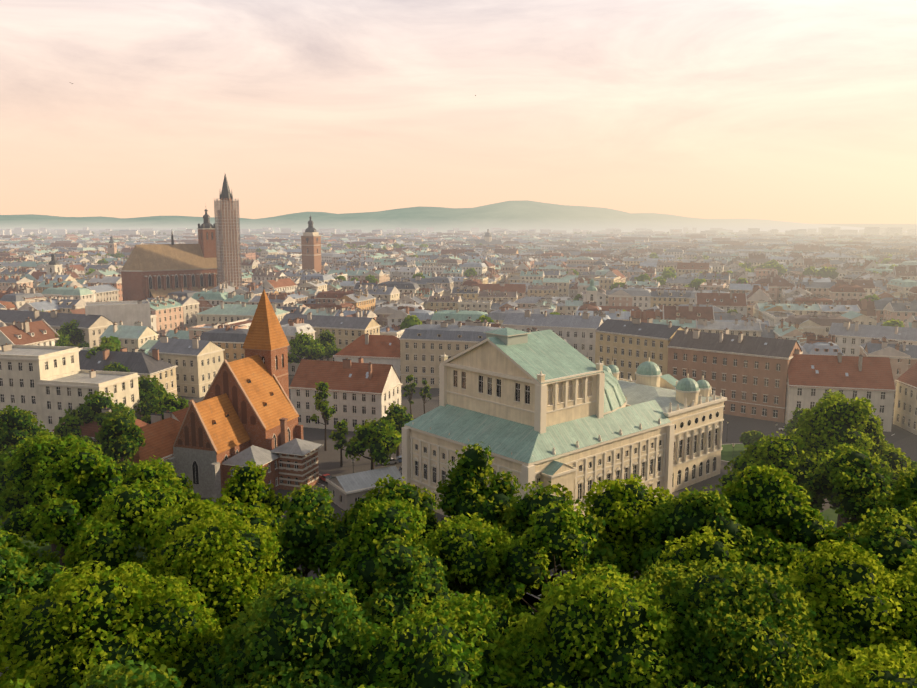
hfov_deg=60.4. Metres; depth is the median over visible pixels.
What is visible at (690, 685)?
park tree
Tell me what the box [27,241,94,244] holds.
city block
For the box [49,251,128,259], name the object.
city block
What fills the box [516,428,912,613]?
theatre square road
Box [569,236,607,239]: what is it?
city block
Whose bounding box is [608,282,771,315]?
city block
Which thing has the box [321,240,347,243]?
city block
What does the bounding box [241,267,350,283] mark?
city block
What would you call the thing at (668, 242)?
city block
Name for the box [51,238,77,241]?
city block
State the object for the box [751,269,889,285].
city block
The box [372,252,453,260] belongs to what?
city block
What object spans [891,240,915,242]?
city block
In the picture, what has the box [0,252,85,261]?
city block
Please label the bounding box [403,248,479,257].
city block
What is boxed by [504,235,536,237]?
city block
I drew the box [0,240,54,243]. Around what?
city block
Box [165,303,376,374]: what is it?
city block
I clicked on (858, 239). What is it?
city block
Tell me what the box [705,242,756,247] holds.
city block
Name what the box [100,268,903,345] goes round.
city trees
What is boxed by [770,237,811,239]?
city block
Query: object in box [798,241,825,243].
city block
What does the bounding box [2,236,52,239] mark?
city block
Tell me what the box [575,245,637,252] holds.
city block
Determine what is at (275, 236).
city block
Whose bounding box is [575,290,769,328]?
city block
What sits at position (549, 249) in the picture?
city block
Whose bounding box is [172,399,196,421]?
monastery wing
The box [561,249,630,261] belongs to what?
city block
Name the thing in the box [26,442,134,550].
park tree
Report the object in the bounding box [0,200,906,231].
distant hills
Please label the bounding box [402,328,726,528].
slowacki theatre
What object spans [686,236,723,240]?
city block
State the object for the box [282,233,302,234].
city block
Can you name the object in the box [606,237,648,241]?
city block
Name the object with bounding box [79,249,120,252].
city block
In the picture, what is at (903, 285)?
city block
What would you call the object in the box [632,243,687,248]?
city block
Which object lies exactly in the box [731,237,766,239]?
city block
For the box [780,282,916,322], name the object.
city block
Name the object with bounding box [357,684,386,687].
park tree
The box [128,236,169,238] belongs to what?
city block
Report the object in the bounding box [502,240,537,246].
city block
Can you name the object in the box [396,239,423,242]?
city block
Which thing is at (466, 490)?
park tree
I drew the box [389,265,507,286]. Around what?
city block
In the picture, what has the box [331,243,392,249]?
city block
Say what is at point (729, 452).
square lawn
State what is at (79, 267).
city block
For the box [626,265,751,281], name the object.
city block
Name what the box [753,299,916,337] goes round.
city block
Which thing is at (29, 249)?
city block
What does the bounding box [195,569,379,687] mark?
park tree
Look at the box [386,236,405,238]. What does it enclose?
city block
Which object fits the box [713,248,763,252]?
city block
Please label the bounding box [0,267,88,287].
city block
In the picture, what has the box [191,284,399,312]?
city block
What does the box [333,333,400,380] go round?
building
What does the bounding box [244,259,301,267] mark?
city block
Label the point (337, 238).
city block
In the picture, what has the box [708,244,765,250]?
city block
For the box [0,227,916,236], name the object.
suburb blocks
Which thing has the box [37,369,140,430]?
cream block
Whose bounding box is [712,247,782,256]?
city block
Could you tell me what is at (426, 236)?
city block
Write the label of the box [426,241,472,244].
city block
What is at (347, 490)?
yard shed
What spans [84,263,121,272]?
city block
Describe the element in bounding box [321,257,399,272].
city block
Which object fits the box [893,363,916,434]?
building
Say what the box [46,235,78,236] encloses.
city block
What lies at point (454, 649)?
park tree
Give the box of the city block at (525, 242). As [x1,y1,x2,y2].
[502,240,538,244]
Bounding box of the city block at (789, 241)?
[786,239,829,243]
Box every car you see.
[319,474,331,482]
[382,457,398,464]
[394,455,401,461]
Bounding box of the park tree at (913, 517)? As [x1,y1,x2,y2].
[899,501,916,525]
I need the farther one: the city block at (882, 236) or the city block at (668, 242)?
the city block at (882, 236)
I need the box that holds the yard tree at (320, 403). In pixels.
[309,382,335,450]
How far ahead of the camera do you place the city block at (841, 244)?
1343.47 m
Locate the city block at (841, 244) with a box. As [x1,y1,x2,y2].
[820,242,882,247]
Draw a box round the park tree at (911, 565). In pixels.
[882,552,916,591]
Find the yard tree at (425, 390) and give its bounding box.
[419,380,431,413]
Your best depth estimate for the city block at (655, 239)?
1814.32 m
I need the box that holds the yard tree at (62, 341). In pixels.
[55,332,69,345]
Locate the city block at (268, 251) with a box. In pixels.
[260,248,346,256]
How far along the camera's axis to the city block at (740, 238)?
1845.37 m
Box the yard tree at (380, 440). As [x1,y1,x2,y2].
[345,418,401,469]
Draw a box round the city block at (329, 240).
[300,239,339,241]
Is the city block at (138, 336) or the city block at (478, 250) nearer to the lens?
the city block at (138, 336)
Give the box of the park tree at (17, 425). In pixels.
[0,405,50,453]
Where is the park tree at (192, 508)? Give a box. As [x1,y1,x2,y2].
[136,498,264,588]
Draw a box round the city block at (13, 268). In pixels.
[0,263,44,270]
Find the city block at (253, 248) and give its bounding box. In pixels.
[240,245,294,251]
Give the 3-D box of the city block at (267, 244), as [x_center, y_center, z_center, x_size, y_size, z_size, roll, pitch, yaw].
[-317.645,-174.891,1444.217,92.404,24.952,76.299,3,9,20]
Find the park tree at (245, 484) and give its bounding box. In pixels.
[221,459,289,528]
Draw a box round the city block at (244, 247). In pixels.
[241,245,271,249]
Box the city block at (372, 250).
[352,247,420,252]
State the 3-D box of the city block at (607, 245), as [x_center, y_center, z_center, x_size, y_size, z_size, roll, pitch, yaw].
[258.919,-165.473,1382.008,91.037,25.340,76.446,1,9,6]
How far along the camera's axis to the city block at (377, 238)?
1959.54 m
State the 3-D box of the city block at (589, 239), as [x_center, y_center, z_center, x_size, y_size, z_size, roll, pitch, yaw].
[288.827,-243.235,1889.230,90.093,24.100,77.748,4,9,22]
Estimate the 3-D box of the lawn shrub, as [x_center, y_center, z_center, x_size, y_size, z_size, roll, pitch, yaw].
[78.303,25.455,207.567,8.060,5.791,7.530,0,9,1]
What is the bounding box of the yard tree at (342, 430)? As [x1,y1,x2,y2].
[329,420,350,466]
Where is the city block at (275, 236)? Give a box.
[249,235,289,237]
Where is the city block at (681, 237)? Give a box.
[668,237,691,240]
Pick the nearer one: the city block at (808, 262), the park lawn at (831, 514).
the park lawn at (831, 514)
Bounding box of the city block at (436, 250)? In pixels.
[392,248,441,251]
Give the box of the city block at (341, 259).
[270,253,365,265]
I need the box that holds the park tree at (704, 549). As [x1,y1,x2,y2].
[656,526,741,575]
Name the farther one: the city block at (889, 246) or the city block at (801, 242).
the city block at (801, 242)
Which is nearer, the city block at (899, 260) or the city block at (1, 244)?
the city block at (899, 260)
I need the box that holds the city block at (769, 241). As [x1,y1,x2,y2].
[739,240,785,243]
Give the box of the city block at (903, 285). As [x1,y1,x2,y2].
[875,277,916,294]
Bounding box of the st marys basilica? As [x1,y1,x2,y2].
[120,174,241,300]
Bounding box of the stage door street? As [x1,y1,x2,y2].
[312,474,560,598]
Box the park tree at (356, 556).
[322,497,457,636]
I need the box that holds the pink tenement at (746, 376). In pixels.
[667,327,802,422]
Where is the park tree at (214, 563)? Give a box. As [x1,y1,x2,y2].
[130,508,289,651]
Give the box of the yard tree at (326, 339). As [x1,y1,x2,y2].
[308,330,341,360]
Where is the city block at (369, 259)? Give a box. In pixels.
[350,254,449,266]
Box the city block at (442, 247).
[389,244,451,250]
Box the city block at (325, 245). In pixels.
[321,243,364,246]
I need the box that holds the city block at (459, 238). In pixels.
[449,236,479,240]
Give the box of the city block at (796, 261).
[714,252,802,267]
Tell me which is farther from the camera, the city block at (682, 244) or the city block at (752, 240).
the city block at (752, 240)
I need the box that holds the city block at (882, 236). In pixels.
[866,235,902,236]
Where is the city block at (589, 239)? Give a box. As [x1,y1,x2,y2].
[569,238,596,240]
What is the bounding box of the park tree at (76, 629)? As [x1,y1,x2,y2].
[0,560,235,687]
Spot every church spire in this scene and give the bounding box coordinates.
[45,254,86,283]
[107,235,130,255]
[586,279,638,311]
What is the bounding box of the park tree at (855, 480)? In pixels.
[800,443,900,531]
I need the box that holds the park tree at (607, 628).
[493,564,720,687]
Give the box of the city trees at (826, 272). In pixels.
[3,231,911,278]
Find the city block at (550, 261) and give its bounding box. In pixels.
[534,257,624,267]
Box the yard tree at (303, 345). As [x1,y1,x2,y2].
[288,331,325,363]
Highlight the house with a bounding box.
[827,321,916,355]
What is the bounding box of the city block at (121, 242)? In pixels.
[105,240,136,243]
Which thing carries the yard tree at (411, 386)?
on the ground at (732, 432)
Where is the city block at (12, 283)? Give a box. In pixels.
[0,275,82,292]
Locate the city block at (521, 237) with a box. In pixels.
[496,236,529,238]
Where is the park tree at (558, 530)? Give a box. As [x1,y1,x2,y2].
[497,499,620,639]
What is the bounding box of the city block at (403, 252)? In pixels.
[366,249,412,256]
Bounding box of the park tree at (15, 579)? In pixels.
[0,534,72,672]
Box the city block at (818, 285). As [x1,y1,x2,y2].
[730,275,903,303]
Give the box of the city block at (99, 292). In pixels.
[41,281,234,301]
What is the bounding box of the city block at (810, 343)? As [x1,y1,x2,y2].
[590,309,844,355]
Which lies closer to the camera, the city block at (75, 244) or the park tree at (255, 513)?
the park tree at (255, 513)
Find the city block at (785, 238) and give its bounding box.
[780,237,822,241]
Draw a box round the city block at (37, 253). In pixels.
[24,248,103,256]
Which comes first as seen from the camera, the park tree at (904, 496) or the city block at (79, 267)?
the park tree at (904, 496)
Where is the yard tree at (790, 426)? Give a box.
[783,389,845,434]
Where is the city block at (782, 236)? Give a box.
[762,235,793,237]
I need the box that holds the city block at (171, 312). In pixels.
[0,294,199,337]
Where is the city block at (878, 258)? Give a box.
[806,252,904,262]
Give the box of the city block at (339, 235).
[321,234,355,237]
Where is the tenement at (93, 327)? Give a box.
[0,307,112,347]
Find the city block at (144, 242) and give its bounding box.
[122,241,175,244]
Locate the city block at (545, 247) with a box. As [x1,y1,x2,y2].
[525,242,574,249]
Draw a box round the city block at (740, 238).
[738,237,761,239]
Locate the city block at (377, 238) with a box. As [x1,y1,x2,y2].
[365,237,400,240]
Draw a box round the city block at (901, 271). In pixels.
[881,265,916,280]
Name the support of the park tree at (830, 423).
on the park lawn at (831, 514)
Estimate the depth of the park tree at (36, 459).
129.91 m
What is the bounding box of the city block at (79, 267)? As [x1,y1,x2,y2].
[0,260,122,274]
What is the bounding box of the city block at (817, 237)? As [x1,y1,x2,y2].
[794,235,826,238]
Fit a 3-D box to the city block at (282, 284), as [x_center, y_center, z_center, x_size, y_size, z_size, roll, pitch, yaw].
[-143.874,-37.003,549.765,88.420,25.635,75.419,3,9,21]
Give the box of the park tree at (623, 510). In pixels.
[575,473,674,583]
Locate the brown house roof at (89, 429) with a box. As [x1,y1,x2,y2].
[49,407,148,443]
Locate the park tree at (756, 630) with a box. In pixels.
[596,557,845,687]
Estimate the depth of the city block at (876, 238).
1982.35 m
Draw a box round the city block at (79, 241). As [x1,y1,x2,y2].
[76,240,95,242]
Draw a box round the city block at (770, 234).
[761,234,782,235]
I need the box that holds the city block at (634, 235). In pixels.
[619,235,650,236]
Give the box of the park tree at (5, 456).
[0,429,60,494]
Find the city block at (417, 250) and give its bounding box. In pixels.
[413,248,482,254]
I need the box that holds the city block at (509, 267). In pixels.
[501,259,606,273]
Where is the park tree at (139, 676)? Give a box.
[71,660,183,687]
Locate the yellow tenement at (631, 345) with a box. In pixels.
[594,316,684,380]
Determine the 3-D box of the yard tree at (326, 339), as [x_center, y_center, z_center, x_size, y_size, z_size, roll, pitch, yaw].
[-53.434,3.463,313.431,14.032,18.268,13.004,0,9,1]
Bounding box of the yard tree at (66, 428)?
[53,415,97,447]
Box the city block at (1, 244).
[0,242,53,245]
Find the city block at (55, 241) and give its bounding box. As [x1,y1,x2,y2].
[34,239,74,241]
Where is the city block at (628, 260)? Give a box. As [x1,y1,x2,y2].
[623,254,703,265]
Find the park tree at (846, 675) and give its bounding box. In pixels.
[794,643,916,687]
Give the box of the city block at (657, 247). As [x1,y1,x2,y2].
[648,245,708,248]
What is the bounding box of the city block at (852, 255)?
[785,250,863,258]
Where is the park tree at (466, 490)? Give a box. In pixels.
[436,442,520,528]
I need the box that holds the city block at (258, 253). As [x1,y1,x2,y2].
[241,248,279,256]
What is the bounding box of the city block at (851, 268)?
[843,263,916,273]
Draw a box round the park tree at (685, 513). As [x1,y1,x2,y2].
[624,484,775,581]
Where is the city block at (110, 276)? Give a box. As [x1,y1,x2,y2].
[36,268,122,300]
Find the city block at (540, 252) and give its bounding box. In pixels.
[483,248,544,255]
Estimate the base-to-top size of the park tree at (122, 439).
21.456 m
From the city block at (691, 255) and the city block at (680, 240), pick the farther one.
the city block at (680, 240)
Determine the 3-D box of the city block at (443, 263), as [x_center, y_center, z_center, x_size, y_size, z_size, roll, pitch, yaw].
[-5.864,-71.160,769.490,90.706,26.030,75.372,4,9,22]
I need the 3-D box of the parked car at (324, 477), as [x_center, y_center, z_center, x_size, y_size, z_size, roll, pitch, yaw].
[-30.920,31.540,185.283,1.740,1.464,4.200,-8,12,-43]
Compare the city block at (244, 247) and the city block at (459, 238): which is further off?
the city block at (459, 238)
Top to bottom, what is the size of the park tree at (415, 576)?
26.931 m
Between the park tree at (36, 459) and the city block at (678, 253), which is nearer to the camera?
the park tree at (36, 459)
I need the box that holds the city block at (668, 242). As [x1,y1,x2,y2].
[647,241,690,242]
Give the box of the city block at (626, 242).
[590,240,634,245]
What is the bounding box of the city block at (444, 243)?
[443,241,473,244]
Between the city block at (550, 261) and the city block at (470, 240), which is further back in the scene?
the city block at (470, 240)
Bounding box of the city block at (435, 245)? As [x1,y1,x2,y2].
[412,243,469,247]
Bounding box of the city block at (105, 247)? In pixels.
[51,244,128,250]
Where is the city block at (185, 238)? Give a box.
[176,238,196,239]
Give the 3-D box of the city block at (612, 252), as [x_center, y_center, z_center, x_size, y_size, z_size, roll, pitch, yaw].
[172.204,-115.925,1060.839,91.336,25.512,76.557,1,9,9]
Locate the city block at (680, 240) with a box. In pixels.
[641,239,682,242]
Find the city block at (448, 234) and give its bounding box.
[437,233,454,235]
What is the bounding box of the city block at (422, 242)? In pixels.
[391,241,442,245]
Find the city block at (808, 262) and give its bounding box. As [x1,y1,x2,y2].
[731,257,834,270]
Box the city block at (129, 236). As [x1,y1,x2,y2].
[128,234,170,237]
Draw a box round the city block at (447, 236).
[422,236,460,238]
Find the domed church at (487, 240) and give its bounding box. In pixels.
[474,229,501,245]
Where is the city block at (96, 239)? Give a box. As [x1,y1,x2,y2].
[90,238,145,240]
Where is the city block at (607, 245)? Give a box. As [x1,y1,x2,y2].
[581,243,632,248]
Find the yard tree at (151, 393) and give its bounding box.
[132,375,169,419]
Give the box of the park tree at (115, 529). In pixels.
[62,478,187,581]
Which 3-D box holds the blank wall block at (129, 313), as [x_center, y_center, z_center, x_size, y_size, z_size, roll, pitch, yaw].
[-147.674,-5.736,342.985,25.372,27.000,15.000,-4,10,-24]
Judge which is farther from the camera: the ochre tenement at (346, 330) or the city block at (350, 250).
the city block at (350, 250)
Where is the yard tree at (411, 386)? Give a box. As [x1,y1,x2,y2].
[402,374,416,417]
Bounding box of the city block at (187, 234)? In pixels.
[177,233,196,235]
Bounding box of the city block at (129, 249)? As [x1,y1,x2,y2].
[86,247,132,255]
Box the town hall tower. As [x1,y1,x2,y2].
[301,215,321,270]
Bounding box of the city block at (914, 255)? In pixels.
[899,253,916,257]
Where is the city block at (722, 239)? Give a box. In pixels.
[690,237,730,241]
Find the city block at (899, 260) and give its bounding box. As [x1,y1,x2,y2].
[824,257,908,265]
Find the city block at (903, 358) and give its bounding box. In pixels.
[850,320,916,402]
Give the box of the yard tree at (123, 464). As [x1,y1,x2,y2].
[117,459,133,475]
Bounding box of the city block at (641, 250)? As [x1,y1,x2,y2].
[636,246,694,257]
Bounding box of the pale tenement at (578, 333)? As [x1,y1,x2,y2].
[502,310,603,363]
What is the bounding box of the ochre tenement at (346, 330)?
[280,312,380,360]
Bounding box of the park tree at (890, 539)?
[814,506,916,573]
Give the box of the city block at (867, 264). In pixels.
[835,259,916,269]
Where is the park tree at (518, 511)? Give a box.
[489,481,620,613]
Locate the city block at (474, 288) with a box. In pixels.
[452,276,606,314]
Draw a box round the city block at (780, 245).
[765,243,800,247]
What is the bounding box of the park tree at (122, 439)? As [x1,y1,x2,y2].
[91,410,152,465]
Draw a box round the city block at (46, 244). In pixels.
[33,243,50,246]
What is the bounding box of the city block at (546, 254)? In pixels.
[532,251,618,262]
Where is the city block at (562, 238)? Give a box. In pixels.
[541,237,567,239]
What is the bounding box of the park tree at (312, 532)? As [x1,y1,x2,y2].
[261,483,354,589]
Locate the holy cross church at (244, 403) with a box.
[167,290,303,501]
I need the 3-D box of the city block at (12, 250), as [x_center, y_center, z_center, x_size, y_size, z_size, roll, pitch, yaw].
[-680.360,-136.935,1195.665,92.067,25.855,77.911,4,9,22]
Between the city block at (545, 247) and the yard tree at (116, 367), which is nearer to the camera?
the yard tree at (116, 367)
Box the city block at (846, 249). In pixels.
[834,246,866,253]
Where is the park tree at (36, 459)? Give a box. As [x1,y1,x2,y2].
[0,434,122,570]
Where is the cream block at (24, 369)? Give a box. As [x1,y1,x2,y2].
[0,343,79,428]
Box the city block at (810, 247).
[770,244,839,251]
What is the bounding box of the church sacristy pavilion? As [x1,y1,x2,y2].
[222,418,322,490]
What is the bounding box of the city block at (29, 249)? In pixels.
[18,246,104,252]
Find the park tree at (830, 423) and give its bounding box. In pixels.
[786,394,910,527]
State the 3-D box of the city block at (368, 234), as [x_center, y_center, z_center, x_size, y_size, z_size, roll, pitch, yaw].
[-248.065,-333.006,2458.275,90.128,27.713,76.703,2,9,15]
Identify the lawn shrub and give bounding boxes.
[739,430,768,448]
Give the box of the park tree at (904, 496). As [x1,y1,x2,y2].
[838,466,916,529]
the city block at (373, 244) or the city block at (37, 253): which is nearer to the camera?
the city block at (37, 253)
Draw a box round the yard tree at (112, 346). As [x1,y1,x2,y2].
[86,342,120,357]
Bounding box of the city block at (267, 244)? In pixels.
[253,242,300,246]
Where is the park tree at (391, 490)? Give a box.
[337,474,446,540]
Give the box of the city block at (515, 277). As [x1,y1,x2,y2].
[508,261,615,283]
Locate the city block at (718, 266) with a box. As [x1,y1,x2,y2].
[630,258,727,272]
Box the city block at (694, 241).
[691,239,739,245]
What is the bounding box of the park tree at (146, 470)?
[80,455,201,523]
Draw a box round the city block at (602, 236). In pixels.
[587,235,613,237]
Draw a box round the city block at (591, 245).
[585,242,640,249]
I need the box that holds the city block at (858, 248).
[842,245,865,250]
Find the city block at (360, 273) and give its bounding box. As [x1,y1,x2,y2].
[280,264,392,282]
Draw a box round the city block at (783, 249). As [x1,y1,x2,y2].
[757,243,812,251]
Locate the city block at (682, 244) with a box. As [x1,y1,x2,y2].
[639,242,691,246]
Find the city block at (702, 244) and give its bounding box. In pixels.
[698,243,751,249]
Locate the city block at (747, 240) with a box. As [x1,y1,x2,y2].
[742,239,785,242]
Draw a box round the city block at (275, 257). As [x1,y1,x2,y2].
[260,253,291,262]
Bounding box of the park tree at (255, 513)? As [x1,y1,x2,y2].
[187,493,285,536]
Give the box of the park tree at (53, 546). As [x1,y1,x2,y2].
[9,438,61,551]
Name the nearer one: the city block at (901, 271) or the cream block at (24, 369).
the cream block at (24, 369)
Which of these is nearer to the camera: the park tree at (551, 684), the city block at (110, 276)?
the park tree at (551, 684)
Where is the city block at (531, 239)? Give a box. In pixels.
[523,238,542,239]
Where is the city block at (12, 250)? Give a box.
[0,245,50,252]
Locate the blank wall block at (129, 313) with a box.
[85,299,150,327]
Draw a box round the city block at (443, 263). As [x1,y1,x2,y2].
[394,257,503,274]
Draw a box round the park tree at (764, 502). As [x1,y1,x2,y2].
[715,463,835,576]
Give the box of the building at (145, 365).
[79,347,177,410]
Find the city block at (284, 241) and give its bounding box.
[258,240,300,243]
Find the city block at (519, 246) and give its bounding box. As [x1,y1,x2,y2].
[470,244,524,248]
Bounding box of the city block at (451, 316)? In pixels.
[380,306,573,343]
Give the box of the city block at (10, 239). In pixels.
[0,238,21,240]
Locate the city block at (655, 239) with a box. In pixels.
[649,238,684,240]
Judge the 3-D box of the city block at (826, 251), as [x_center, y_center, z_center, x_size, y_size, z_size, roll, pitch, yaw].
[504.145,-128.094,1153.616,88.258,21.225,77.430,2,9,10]
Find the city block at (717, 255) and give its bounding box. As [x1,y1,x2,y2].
[701,252,776,259]
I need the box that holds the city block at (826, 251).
[781,250,840,254]
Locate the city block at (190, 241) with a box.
[179,240,197,243]
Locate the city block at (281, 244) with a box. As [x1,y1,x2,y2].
[241,242,288,246]
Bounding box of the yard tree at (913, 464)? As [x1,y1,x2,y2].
[887,446,916,479]
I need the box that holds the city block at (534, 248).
[507,245,563,251]
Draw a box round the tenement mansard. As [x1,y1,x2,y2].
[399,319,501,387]
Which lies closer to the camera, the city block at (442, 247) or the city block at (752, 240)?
the city block at (442, 247)
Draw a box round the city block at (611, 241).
[603,239,640,244]
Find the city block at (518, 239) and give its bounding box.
[508,238,550,240]
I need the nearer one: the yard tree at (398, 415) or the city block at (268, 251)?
the yard tree at (398, 415)
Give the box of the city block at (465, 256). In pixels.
[456,251,524,261]
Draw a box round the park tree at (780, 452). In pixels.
[715,431,840,509]
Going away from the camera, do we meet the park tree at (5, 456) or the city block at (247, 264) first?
the park tree at (5, 456)
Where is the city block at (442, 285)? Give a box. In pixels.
[294,273,453,299]
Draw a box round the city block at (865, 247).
[818,244,881,249]
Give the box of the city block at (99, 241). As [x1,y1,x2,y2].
[95,240,154,242]
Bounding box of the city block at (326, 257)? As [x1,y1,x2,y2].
[299,251,372,262]
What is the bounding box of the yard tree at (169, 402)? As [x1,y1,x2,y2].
[141,392,188,423]
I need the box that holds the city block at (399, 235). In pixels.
[391,234,414,236]
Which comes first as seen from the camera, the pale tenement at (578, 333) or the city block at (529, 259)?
the pale tenement at (578, 333)
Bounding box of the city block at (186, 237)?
[173,236,197,238]
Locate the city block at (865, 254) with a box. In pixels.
[791,250,866,255]
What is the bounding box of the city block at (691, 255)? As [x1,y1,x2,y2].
[630,251,697,258]
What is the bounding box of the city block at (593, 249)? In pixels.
[567,245,626,252]
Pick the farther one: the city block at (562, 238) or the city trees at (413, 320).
the city block at (562, 238)
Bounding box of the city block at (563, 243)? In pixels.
[547,241,590,245]
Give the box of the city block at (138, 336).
[0,317,248,361]
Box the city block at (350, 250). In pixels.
[321,248,357,253]
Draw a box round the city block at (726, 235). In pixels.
[715,235,741,236]
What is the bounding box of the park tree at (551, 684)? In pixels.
[542,682,569,687]
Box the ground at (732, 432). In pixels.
[0,224,916,594]
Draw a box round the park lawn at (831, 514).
[0,506,850,680]
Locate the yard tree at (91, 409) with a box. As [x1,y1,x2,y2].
[59,390,136,443]
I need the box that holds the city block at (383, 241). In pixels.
[340,239,395,245]
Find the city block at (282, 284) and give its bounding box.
[233,271,334,292]
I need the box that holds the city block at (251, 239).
[240,238,263,240]
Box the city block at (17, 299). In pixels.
[0,285,46,309]
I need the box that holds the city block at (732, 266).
[724,260,846,279]
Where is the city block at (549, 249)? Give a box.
[513,247,565,252]
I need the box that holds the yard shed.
[326,466,403,510]
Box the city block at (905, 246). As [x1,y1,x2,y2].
[883,244,916,249]
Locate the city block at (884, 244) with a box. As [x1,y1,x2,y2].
[872,243,906,245]
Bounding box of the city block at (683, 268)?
[603,261,712,276]
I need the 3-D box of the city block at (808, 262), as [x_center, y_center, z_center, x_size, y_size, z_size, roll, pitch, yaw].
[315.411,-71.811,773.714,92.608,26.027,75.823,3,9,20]
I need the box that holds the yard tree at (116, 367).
[102,362,129,371]
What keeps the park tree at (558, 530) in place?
on the park lawn at (831, 514)
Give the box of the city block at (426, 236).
[407,235,438,237]
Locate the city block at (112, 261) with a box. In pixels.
[50,255,126,265]
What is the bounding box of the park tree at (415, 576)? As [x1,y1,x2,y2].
[350,534,461,629]
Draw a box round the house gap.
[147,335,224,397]
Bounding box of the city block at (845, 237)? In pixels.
[840,235,877,238]
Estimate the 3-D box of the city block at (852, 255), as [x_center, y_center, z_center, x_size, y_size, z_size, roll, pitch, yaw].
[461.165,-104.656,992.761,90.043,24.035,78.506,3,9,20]
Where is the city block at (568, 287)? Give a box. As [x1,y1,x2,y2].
[463,269,588,297]
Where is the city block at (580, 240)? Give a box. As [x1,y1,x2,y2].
[563,238,602,241]
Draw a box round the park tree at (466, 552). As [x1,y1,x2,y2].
[413,512,529,648]
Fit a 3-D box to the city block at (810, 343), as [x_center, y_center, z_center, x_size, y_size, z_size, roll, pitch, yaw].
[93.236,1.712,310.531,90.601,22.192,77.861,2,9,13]
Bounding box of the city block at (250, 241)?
[241,240,267,242]
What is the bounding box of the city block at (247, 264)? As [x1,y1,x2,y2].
[241,258,301,272]
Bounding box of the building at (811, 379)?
[785,348,895,431]
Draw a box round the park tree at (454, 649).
[341,590,524,687]
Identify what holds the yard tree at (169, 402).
on the ground at (732, 432)
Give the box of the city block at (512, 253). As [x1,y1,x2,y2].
[481,247,552,258]
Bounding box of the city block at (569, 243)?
[525,241,577,246]
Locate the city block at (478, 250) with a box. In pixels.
[450,247,501,251]
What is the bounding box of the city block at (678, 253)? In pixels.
[643,247,712,258]
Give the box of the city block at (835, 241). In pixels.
[797,239,839,242]
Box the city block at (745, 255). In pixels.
[722,251,803,258]
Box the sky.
[0,0,916,223]
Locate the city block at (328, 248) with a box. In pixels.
[321,246,377,251]
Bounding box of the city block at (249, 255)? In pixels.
[241,252,301,261]
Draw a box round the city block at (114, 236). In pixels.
[94,235,126,238]
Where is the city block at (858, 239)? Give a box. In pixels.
[824,237,866,241]
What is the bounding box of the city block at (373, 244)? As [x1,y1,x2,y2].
[365,241,419,246]
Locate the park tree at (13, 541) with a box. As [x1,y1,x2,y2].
[0,530,66,576]
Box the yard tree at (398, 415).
[379,402,413,456]
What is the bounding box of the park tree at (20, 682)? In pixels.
[6,678,32,687]
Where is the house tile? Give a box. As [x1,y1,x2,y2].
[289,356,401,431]
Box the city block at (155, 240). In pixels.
[148,239,197,241]
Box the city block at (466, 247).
[452,244,504,250]
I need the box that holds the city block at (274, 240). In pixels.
[266,239,299,241]
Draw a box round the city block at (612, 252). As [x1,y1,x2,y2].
[553,247,620,255]
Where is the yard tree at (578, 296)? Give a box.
[573,294,581,300]
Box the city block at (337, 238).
[321,237,364,240]
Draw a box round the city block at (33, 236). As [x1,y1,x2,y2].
[24,235,57,238]
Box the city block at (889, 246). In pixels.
[884,244,916,249]
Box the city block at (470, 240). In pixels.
[462,239,503,242]
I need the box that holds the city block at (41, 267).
[0,262,120,275]
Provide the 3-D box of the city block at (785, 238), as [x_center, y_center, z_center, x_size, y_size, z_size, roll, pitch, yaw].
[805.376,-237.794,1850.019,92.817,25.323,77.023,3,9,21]
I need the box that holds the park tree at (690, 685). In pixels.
[683,682,713,687]
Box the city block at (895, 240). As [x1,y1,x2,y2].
[871,239,914,241]
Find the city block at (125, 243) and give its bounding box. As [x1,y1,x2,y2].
[82,242,142,246]
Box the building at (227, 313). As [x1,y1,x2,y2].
[195,301,289,324]
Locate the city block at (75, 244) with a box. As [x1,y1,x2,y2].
[49,242,121,247]
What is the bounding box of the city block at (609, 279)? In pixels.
[594,268,729,305]
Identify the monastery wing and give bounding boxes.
[119,410,181,464]
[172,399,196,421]
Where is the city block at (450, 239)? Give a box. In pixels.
[436,238,453,240]
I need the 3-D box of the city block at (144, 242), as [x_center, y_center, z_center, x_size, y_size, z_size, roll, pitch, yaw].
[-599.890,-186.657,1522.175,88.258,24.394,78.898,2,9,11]
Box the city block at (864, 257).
[863,254,907,258]
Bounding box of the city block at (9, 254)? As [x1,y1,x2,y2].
[0,251,87,260]
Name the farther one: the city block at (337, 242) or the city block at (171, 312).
the city block at (337, 242)
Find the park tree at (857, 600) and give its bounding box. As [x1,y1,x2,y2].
[776,539,916,678]
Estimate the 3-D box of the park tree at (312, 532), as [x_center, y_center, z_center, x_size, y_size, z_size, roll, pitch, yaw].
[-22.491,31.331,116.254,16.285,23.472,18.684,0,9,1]
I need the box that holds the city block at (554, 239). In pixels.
[545,238,561,240]
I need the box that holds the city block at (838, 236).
[827,235,863,237]
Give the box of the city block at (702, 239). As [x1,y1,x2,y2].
[693,238,711,239]
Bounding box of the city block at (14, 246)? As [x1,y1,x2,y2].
[1,244,78,249]
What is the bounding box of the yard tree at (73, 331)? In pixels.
[57,319,88,347]
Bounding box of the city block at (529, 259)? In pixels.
[447,255,534,267]
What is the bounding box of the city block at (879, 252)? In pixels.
[867,248,916,255]
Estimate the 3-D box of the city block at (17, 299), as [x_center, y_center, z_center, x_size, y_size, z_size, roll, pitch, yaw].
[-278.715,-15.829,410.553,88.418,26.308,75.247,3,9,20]
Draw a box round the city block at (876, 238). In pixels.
[853,236,895,240]
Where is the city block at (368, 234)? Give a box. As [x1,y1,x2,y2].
[361,233,377,235]
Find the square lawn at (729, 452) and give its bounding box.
[721,443,746,461]
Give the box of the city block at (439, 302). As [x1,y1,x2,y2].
[373,292,557,327]
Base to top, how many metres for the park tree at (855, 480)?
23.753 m
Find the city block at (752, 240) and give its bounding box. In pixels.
[731,239,775,241]

